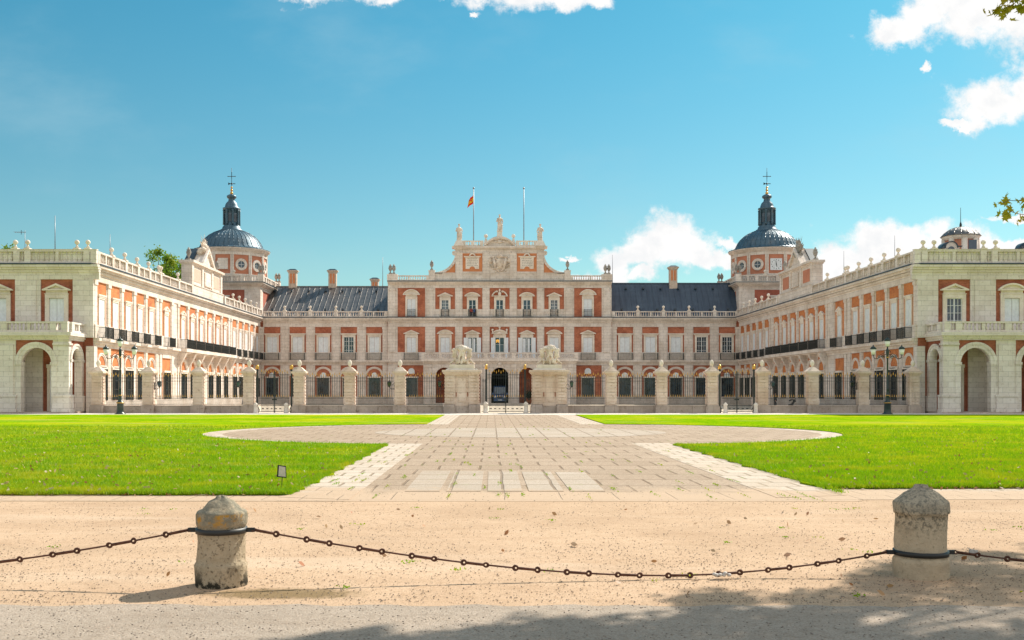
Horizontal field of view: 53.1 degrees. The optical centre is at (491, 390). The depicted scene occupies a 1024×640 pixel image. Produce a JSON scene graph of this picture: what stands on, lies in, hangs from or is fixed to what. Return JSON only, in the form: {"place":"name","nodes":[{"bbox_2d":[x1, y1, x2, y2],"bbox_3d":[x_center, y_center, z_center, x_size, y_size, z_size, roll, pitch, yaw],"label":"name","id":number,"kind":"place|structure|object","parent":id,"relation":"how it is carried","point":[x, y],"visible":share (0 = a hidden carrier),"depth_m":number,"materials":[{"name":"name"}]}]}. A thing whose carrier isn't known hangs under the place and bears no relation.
{"place":"outdoors","nodes":[
{"label":"outdoors","id":0,"kind":"place"},
{"bbox_2d":[0,494,344,500],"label":"border paving","id":1,"kind":"structure","parent":0,"point":[202,497],"depth_m":17.09,"materials":[{"name":"stone"}]},
{"bbox_2d":[180,168,280,309],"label":"domed tower","id":2,"kind":"structure","parent":0,"point":[239,255],"depth_m":147.78,"materials":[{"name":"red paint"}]},
{"bbox_2d":[203,425,363,442],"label":"ring paving","id":3,"kind":"structure","parent":0,"point":[218,433],"depth_m":45.19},
{"bbox_2d":[279,444,420,499],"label":"border paving","id":4,"kind":"structure","parent":0,"point":[375,467],"depth_m":21.44,"materials":[{"name":"stone"}]},
{"bbox_2d":[258,404,752,412],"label":"courtyard","id":5,"kind":"structure","parent":0,"point":[492,407],"depth_m":105.34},
{"bbox_2d":[88,360,108,412],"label":"fence pillar","id":6,"kind":"structure","parent":5,"relation":"on","point":[98,373],"depth_m":83.10,"materials":[{"name":"stone"}]},
{"bbox_2d":[103,373,141,412],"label":"iron railing","id":7,"kind":"object","parent":5,"relation":"on","point":[131,407],"visible":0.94,"depth_m":83.48,"materials":[{"name":"black metal"}]},
{"bbox_2d":[139,360,158,412],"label":"fence pillar","id":8,"kind":"structure","parent":5,"relation":"on","point":[148,373],"depth_m":83.06,"materials":[{"name":"stone"}]},
{"bbox_2d":[154,372,192,412],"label":"iron railing","id":9,"kind":"object","parent":5,"relation":"on","point":[170,407],"visible":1,"depth_m":83.48,"materials":[{"name":"black metal"}]},
{"bbox_2d":[190,360,207,412],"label":"fence pillar","id":10,"kind":"structure","parent":5,"relation":"on","point":[198,373],"depth_m":83.10,"materials":[{"name":"stone"}]},
{"bbox_2d":[204,372,242,412],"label":"iron railing","id":11,"kind":"object","parent":5,"relation":"on","point":[218,407],"visible":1,"depth_m":83.48,"materials":[{"name":"black metal"}]},
{"bbox_2d":[240,360,256,412],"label":"fence pillar","id":12,"kind":"structure","parent":5,"relation":"on","point":[249,373],"depth_m":83.05,"materials":[{"name":"stone"}]},
{"bbox_2d":[255,365,259,412],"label":"gate post","id":13,"kind":"object","parent":5,"relation":"on","point":[257,367],"visible":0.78,"depth_m":83.44,"materials":[{"name":"metal"}]},
{"bbox_2d":[259,369,289,412],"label":"iron gate","id":14,"kind":"structure","parent":13,"relation":"attached to","point":[274,399],"depth_m":83.48,"materials":[{"name":"black metal"}]},
{"bbox_2d":[291,360,307,412],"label":"fence pillar","id":15,"kind":"structure","parent":5,"relation":"on","point":[299,373],"depth_m":83.05,"materials":[{"name":"stone"}]},
{"bbox_2d":[305,372,343,412],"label":"iron railing","id":16,"kind":"object","parent":5,"relation":"on","point":[322,407],"visible":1,"depth_m":83.48,"materials":[{"name":"black metal"}]},
{"bbox_2d":[341,360,357,412],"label":"fence pillar","id":17,"kind":"structure","parent":5,"relation":"on","point":[349,373],"depth_m":83.05,"materials":[{"name":"stone"}]},
{"bbox_2d":[356,372,393,412],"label":"iron railing","id":18,"kind":"object","parent":5,"relation":"on","point":[370,407],"visible":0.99,"depth_m":83.48,"materials":[{"name":"black metal"}]},
{"bbox_2d":[392,360,407,412],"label":"fence pillar","id":19,"kind":"structure","parent":5,"relation":"on","point":[399,373],"depth_m":83.05,"materials":[{"name":"stone"}]},
{"bbox_2d":[406,372,442,412],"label":"iron railing","id":20,"kind":"object","parent":5,"relation":"on","point":[415,407],"visible":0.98,"depth_m":83.26,"materials":[{"name":"black metal"}]},
{"bbox_2d":[442,370,481,412],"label":"statue pier","id":21,"kind":"structure","parent":5,"relation":"on","point":[461,390],"depth_m":82.84,"materials":[{"name":"stone"}]},
{"bbox_2d":[446,345,477,369],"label":"sculpture group","id":22,"kind":"object","parent":21,"relation":"on","point":[460,360],"visible":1,"depth_m":83.10,"materials":[{"name":"stone"}]},
{"bbox_2d":[485,364,487,401],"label":"gate post","id":23,"kind":"object","parent":5,"relation":"on","point":[486,367],"visible":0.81,"depth_m":83.43,"materials":[{"name":"metal"}]},
{"bbox_2d":[488,369,523,412],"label":"iron gate","id":24,"kind":"structure","parent":23,"relation":"attached to","point":[504,405],"depth_m":83.48,"materials":[{"name":"black metal"}]},
{"bbox_2d":[529,370,569,412],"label":"statue pier","id":25,"kind":"structure","parent":5,"relation":"on","point":[548,390],"depth_m":82.84,"materials":[{"name":"stone"}]},
{"bbox_2d":[533,345,565,369],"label":"sculpture group","id":26,"kind":"object","parent":25,"relation":"on","point":[547,360],"visible":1,"depth_m":83.10,"materials":[{"name":"stone"}]},
{"bbox_2d":[568,372,604,412],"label":"iron railing","id":27,"kind":"object","parent":5,"relation":"on","point":[586,407],"visible":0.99,"depth_m":83.47,"materials":[{"name":"metal"}]},
{"bbox_2d":[603,360,618,412],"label":"fence pillar","id":28,"kind":"structure","parent":5,"relation":"on","point":[611,373],"depth_m":83.05,"materials":[{"name":"stone"}]},
{"bbox_2d":[617,372,655,412],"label":"iron railing","id":29,"kind":"object","parent":5,"relation":"on","point":[638,407],"visible":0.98,"depth_m":83.48,"materials":[{"name":"metal"}]},
{"bbox_2d":[653,360,669,412],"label":"fence pillar","id":30,"kind":"structure","parent":5,"relation":"on","point":[661,373],"depth_m":83.05,"materials":[{"name":"stone"}]},
{"bbox_2d":[667,372,705,412],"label":"iron railing","id":31,"kind":"object","parent":5,"relation":"on","point":[686,407],"visible":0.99,"depth_m":83.48,"materials":[{"name":"metal"}]},
{"bbox_2d":[703,360,720,412],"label":"fence pillar","id":32,"kind":"structure","parent":5,"relation":"on","point":[711,373],"depth_m":83.10,"materials":[{"name":"stone"}]},
{"bbox_2d":[718,365,721,412],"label":"gate post","id":33,"kind":"object","parent":5,"relation":"on","point":[719,367],"visible":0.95,"depth_m":83.44,"materials":[{"name":"metal"}]},
{"bbox_2d":[722,369,751,412],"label":"iron gate","id":34,"kind":"structure","parent":33,"relation":"attached to","point":[735,405],"depth_m":83.48,"materials":[{"name":"black metal"}]},
{"bbox_2d":[755,360,770,412],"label":"fence pillar","id":35,"kind":"structure","parent":5,"relation":"on","point":[762,373],"depth_m":83.05,"materials":[{"name":"stone"}]},
{"bbox_2d":[768,372,806,412],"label":"iron railing","id":36,"kind":"object","parent":5,"relation":"on","point":[791,407],"visible":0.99,"depth_m":83.48,"materials":[{"name":"metal"}]},
{"bbox_2d":[803,360,821,412],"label":"fence pillar","id":37,"kind":"structure","parent":5,"relation":"on","point":[811,373],"depth_m":83.05,"materials":[{"name":"stone"}]},
{"bbox_2d":[819,372,857,412],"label":"iron railing","id":38,"kind":"object","parent":5,"relation":"on","point":[838,407],"visible":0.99,"depth_m":83.48,"materials":[{"name":"metal"}]},
{"bbox_2d":[853,360,872,412],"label":"fence pillar","id":39,"kind":"structure","parent":5,"relation":"on","point":[862,373],"depth_m":83.10,"materials":[{"name":"stone"}]},
{"bbox_2d":[869,373,907,412],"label":"iron railing","id":40,"kind":"object","parent":5,"relation":"on","point":[877,407],"visible":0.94,"depth_m":83.48,"materials":[{"name":"metal"}]},
{"bbox_2d":[902,360,922,412],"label":"fence pillar","id":41,"kind":"structure","parent":5,"relation":"on","point":[912,373],"depth_m":83.10,"materials":[{"name":"stone"}]},
{"bbox_2d":[69,413,942,414],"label":"pavement","id":42,"kind":"structure","parent":0,"point":[506,413],"depth_m":81.16,"materials":[{"name":"stone"}]},
{"bbox_2d":[103,337,137,413],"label":"street lamp","id":43,"kind":"object","parent":42,"relation":"on","point":[120,406],"visible":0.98,"depth_m":78.91,"materials":[{"name":"green metal"}]},
{"bbox_2d":[870,336,904,413],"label":"street lamp","id":44,"kind":"object","parent":42,"relation":"on","point":[887,402],"visible":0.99,"depth_m":78.90,"materials":[{"name":"green metal"}]},
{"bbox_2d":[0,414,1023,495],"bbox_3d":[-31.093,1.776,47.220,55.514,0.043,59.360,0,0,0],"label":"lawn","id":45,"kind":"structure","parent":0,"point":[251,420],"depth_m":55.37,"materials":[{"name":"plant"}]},
{"bbox_2d":[0,430,1022,594],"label":"fallen leaves","id":46,"kind":"object","parent":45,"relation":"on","point":[654,561],"visible":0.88,"depth_m":19.01,"materials":[{"name":"brown plant"}]},
{"bbox_2d":[0,415,1023,606],"bbox_3d":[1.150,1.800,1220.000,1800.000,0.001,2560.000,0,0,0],"label":"ground","id":47,"kind":"structure","parent":0,"point":[459,536],"depth_m":11.35,"materials":[{"name":"sand"}]},
{"bbox_2d":[0,240,100,413],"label":"palace end pavilion","id":48,"kind":"structure","parent":47,"relation":"on","point":[48,355],"depth_m":84.14,"materials":[{"name":"stone"}]},
{"bbox_2d":[0,284,12,325],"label":"window","id":49,"kind":"structure","parent":48,"relation":"in","point":[5,295],"depth_m":84.27,"materials":[{"name":"stone"}]},
{"bbox_2d":[42,283,70,329],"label":"window","id":50,"kind":"structure","parent":48,"relation":"in","point":[56,295],"depth_m":84.27,"materials":[{"name":"stone"}]},
{"bbox_2d":[144,244,181,278],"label":"tree","id":51,"kind":"object","parent":47,"relation":"on","point":[170,265],"visible":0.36,"depth_m":127.27,"materials":[{"name":"green plant"}]},
{"bbox_2d":[93,247,263,403],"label":"palace wing","id":52,"kind":"structure","parent":47,"relation":"on","point":[167,325],"depth_m":105.65,"materials":[{"name":"stone"}]},
{"bbox_2d":[97,294,106,325],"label":"window","id":53,"kind":"structure","parent":52,"relation":"in","point":[101,303],"depth_m":86.12,"materials":[{"name":"stone"}]},
{"bbox_2d":[111,297,120,327],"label":"window","id":54,"kind":"structure","parent":52,"relation":"in","point":[115,302],"depth_m":89.38,"materials":[{"name":"stone"}]},
{"bbox_2d":[124,368,133,399],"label":"window","id":55,"kind":"structure","parent":52,"relation":"in","point":[127,370],"depth_m":92.01,"materials":[{"name":"stone"}]},
{"bbox_2d":[188,495,254,589],"bbox_3d":[-2.510,1.411,9.517,0.484,0.890,0.486,0,0,41],"label":"stone bollard","id":56,"kind":"object","parent":47,"relation":"on","point":[221,529],"visible":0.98,"depth_m":9.34,"materials":[{"name":"stone"}]},
{"bbox_2d":[0,527,190,562],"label":"iron chain","id":57,"kind":"object","parent":56,"relation":"hanging from","point":[106,545],"visible":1,"depth_m":9.49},
{"bbox_2d":[251,527,886,578],"bbox_3d":[0.820,1.532,9.735,6.127,0.526,0.064,0,0,-4],"label":"iron chain","id":58,"kind":"object","parent":56,"relation":"hanging from","point":[565,570],"visible":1,"depth_m":9.70,"materials":[{"name":"metal"}]},
{"bbox_2d":[260,269,387,403],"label":"palace range","id":59,"kind":"structure","parent":47,"relation":"on","point":[332,327],"depth_m":145.50,"materials":[{"name":"stone"}]},
{"bbox_2d":[264,333,279,358],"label":"window","id":60,"kind":"structure","parent":59,"relation":"in","point":[271,339],"depth_m":145.54,"materials":[{"name":"stone"}]},
{"bbox_2d":[289,333,305,358],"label":"window","id":61,"kind":"structure","parent":59,"relation":"in","point":[297,339],"depth_m":145.54,"materials":[{"name":"wood"}]},
{"bbox_2d":[315,333,330,358],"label":"window","id":62,"kind":"structure","parent":59,"relation":"in","point":[322,339],"depth_m":145.54,"materials":[{"name":"stone"}]},
{"bbox_2d":[316,377,329,396],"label":"window","id":63,"kind":"structure","parent":59,"relation":"in","point":[326,379],"depth_m":145.57,"materials":[{"name":"glass"}]},
{"bbox_2d":[340,333,356,358],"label":"window","id":64,"kind":"structure","parent":59,"relation":"in","point":[348,339],"depth_m":145.54,"materials":[{"name":"stone"}]},
{"bbox_2d":[366,333,381,358],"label":"window","id":65,"kind":"structure","parent":59,"relation":"in","point":[375,338],"depth_m":145.54,"materials":[{"name":"stone"}]},
{"bbox_2d":[387,230,611,403],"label":"palace pavilion","id":66,"kind":"structure","parent":47,"relation":"on","point":[526,301],"depth_m":144.98,"materials":[{"name":"stone"}]},
{"bbox_2d":[403,330,418,358],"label":"window","id":67,"kind":"structure","parent":66,"relation":"in","point":[411,344],"depth_m":144.97,"materials":[{"name":"stone"}]},
{"bbox_2d":[403,289,419,316],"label":"window","id":68,"kind":"structure","parent":66,"relation":"in","point":[411,294],"depth_m":145.00,"materials":[{"name":"stone"}]},
{"bbox_2d":[437,330,452,357],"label":"window","id":69,"kind":"structure","parent":66,"relation":"in","point":[445,344],"depth_m":145.00,"materials":[{"name":"wood"}]},
{"bbox_2d":[464,330,480,357],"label":"window","id":70,"kind":"structure","parent":66,"relation":"in","point":[472,340],"depth_m":144.93,"materials":[{"name":"wood"}]},
{"bbox_2d":[491,330,507,357],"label":"window","id":71,"kind":"structure","parent":66,"relation":"in","point":[502,346],"depth_m":144.90,"materials":[{"name":"wood"}]},
{"bbox_2d":[518,330,535,357],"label":"window","id":72,"kind":"structure","parent":66,"relation":"in","point":[526,342],"depth_m":144.93,"materials":[{"name":"stone"}]},
{"bbox_2d":[519,292,534,315],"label":"window","id":73,"kind":"structure","parent":66,"relation":"in","point":[526,301],"depth_m":144.97,"materials":[{"name":"stone"}]},
{"bbox_2d":[546,330,561,357],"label":"window","id":74,"kind":"structure","parent":66,"relation":"in","point":[556,342],"depth_m":144.93,"materials":[{"name":"stone"}]},
{"bbox_2d":[580,330,595,358],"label":"window","id":75,"kind":"structure","parent":66,"relation":"in","point":[587,344],"depth_m":145.00,"materials":[{"name":"stone"}]},
{"bbox_2d":[581,377,594,396],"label":"window","id":76,"kind":"structure","parent":66,"relation":"in","point":[583,379],"depth_m":145.08,"materials":[{"name":"glass"}]},
{"bbox_2d":[579,289,596,316],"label":"window","id":77,"kind":"structure","parent":66,"relation":"in","point":[587,294],"depth_m":145.00,"materials":[{"name":"stone"}]},
{"bbox_2d":[0,489,1023,602],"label":"stone chips","id":78,"kind":"object","parent":47,"relation":"on","point":[509,551],"visible":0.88,"depth_m":10.58,"materials":[{"name":"stone"}]},
{"bbox_2d":[0,501,1023,601],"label":"pebbles","id":79,"kind":"object","parent":47,"relation":"on","point":[522,562],"visible":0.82,"depth_m":10.41,"materials":[{"name":"grey stone"}]},
{"bbox_2d":[611,265,738,403],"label":"palace range","id":80,"kind":"structure","parent":47,"relation":"on","point":[681,329],"depth_m":145.52,"materials":[{"name":"stone"}]},
{"bbox_2d":[617,333,632,358],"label":"window","id":81,"kind":"structure","parent":80,"relation":"in","point":[624,339],"depth_m":145.54,"materials":[{"name":"wood"}]},
{"bbox_2d":[642,333,658,358],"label":"window","id":82,"kind":"structure","parent":80,"relation":"in","point":[650,339],"depth_m":145.54,"materials":[{"name":"stone"}]},
{"bbox_2d":[668,333,683,358],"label":"window","id":83,"kind":"structure","parent":80,"relation":"in","point":[675,339],"depth_m":145.54,"materials":[{"name":"wood"}]},
{"bbox_2d":[669,377,682,396],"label":"window","id":84,"kind":"structure","parent":80,"relation":"in","point":[672,380],"depth_m":145.50,"materials":[{"name":"glass"}]},
{"bbox_2d":[693,333,709,358],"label":"window","id":85,"kind":"structure","parent":80,"relation":"in","point":[701,339],"depth_m":145.50,"materials":[{"name":"wood"}]},
{"bbox_2d":[719,333,735,358],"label":"window","id":86,"kind":"structure","parent":80,"relation":"in","point":[726,339],"depth_m":145.54,"materials":[{"name":"wood"}]},
{"bbox_2d":[735,247,917,403],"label":"palace wing","id":87,"kind":"structure","parent":47,"relation":"on","point":[845,322],"depth_m":105.23,"materials":[{"name":"stone"}]},
{"bbox_2d":[874,368,883,399],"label":"window","id":88,"kind":"structure","parent":87,"relation":"in","point":[880,378],"depth_m":92.49,"materials":[{"name":"glass"}]},
{"bbox_2d":[888,367,897,399],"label":"window","id":89,"kind":"structure","parent":87,"relation":"in","point":[891,378],"depth_m":89.49,"materials":[{"name":"glass"}]},
{"bbox_2d":[889,297,897,327],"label":"window","id":90,"kind":"structure","parent":87,"relation":"in","point":[894,301],"depth_m":89.24,"materials":[{"name":"wood"}]},
{"bbox_2d":[903,294,912,325],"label":"window","id":91,"kind":"structure","parent":87,"relation":"in","point":[908,303],"depth_m":86.08,"materials":[{"name":"wood"}]},
{"bbox_2d":[887,484,954,580],"bbox_3d":[4.170,1.379,9.948,0.523,0.954,0.521,0,0,-41],"label":"stone bollard","id":92,"kind":"object","parent":47,"relation":"on","point":[920,551],"visible":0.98,"depth_m":9.75,"materials":[{"name":"stone"}]},
{"bbox_2d":[910,240,1023,413],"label":"palace end pavilion","id":93,"kind":"structure","parent":47,"relation":"on","point":[969,354],"depth_m":84.11,"materials":[{"name":"stone"}]},
{"bbox_2d":[940,283,968,329],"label":"window","id":94,"kind":"structure","parent":93,"relation":"in","point":[954,295],"depth_m":84.27,"materials":[{"name":"stone"}]},
{"bbox_2d":[940,208,981,248],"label":"roof belvedere","id":95,"kind":"object","parent":93,"relation":"on","point":[965,237],"visible":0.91,"depth_m":94.18,"materials":[{"name":"white paint"}]},
{"bbox_2d":[998,283,1023,329],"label":"window","id":96,"kind":"structure","parent":93,"relation":"in","point":[1014,291],"depth_m":84.27,"materials":[{"name":"stone"}]},
{"bbox_2d":[983,0,1023,224],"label":"plane tree","id":97,"kind":"object","parent":47,"relation":"on","point":[1000,11],"visible":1,"depth_m":11.98,"materials":[{"name":"green plant"}]},
{"bbox_2d":[0,599,1023,639],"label":"road","id":98,"kind":"structure","parent":0,"point":[994,626],"depth_m":7.95,"materials":[{"name":"gravel"}]},
{"bbox_2d":[0,0,1023,285],"label":"sky","id":99,"kind":"structure","parent":0,"point":[356,137],"materials":[{"name":"blue"}]},
{"bbox_2d":[223,424,820,446],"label":"path","id":100,"kind":"structure","parent":0,"point":[671,435],"depth_m":40.33,"materials":[{"name":"stone"}]},
{"bbox_2d":[375,428,665,437],"bbox_3d":[1.250,1.797,44.600,12.600,0.026,10.400,0,0,0],"label":"disc","id":101,"kind":"object","parent":100,"relation":"on","point":[521,432],"visible":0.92,"depth_m":44.05,"materials":[{"name":"stone"}]},
{"bbox_2d":[47,424,1022,596],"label":"weeds","id":102,"kind":"object","parent":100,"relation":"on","point":[404,475],"visible":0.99,"depth_m":17.52,"materials":[{"name":"green plant"}]},
{"bbox_2d":[357,415,764,493],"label":"path","id":103,"kind":"structure","parent":0,"point":[599,466],"depth_m":24.37,"materials":[{"name":"stone"}]},
{"bbox_2d":[405,471,450,491],"bbox_3d":[-1.230,1.799,20.650,0.640,0.022,4.700,0,0,0],"label":"slab strip","id":104,"kind":"object","parent":103,"relation":"on","point":[428,481],"visible":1,"depth_m":20.01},
{"bbox_2d":[446,471,483,491],"bbox_3d":[-0.490,1.799,20.600,0.640,0.022,4.600,0,0,0],"label":"slab strip","id":105,"kind":"object","parent":103,"relation":"on","point":[467,481],"visible":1,"depth_m":20.23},
{"bbox_2d":[488,471,521,491],"bbox_3d":[0.250,1.799,20.550,0.640,0.022,4.500,0,0,0],"label":"slab strip","id":106,"kind":"object","parent":103,"relation":"on","point":[510,480],"visible":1,"depth_m":20.23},
{"bbox_2d":[522,472,563,491],"bbox_3d":[0.990,1.799,20.500,0.640,0.022,4.400,0,0,0],"label":"slab strip","id":107,"kind":"object","parent":103,"relation":"on","point":[539,481],"visible":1,"depth_m":20.01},
{"bbox_2d":[555,472,604,491],"bbox_3d":[1.730,1.799,20.450,0.640,0.022,4.300,0,0,0],"label":"slab strip","id":108,"kind":"object","parent":103,"relation":"on","point":[579,481],"visible":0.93,"depth_m":20.01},
{"bbox_2d":[345,494,859,500],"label":"path","id":109,"kind":"structure","parent":0,"point":[563,497],"depth_m":17.27,"materials":[{"name":"stone"}]},
{"bbox_2d":[632,443,843,497],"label":"border paving","id":110,"kind":"structure","parent":0,"point":[768,483],"depth_m":21.96,"materials":[{"name":"stone"}]},
{"bbox_2d":[667,425,841,442],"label":"ring paving","id":111,"kind":"structure","parent":0,"point":[826,434],"depth_m":45.19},
{"bbox_2d":[717,176,804,308],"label":"domed tower","id":112,"kind":"structure","parent":0,"point":[761,254],"depth_m":147.57,"materials":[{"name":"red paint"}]},
{"bbox_2d":[577,414,1023,488],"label":"lawn","id":113,"kind":"structure","parent":0,"point":[794,420],"depth_m":57.12,"materials":[{"name":"plant"}]},
{"bbox_2d":[786,488,1023,499],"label":"border paving","id":114,"kind":"structure","parent":0,"point":[949,494],"depth_m":17.75,"materials":[{"name":"stone"}]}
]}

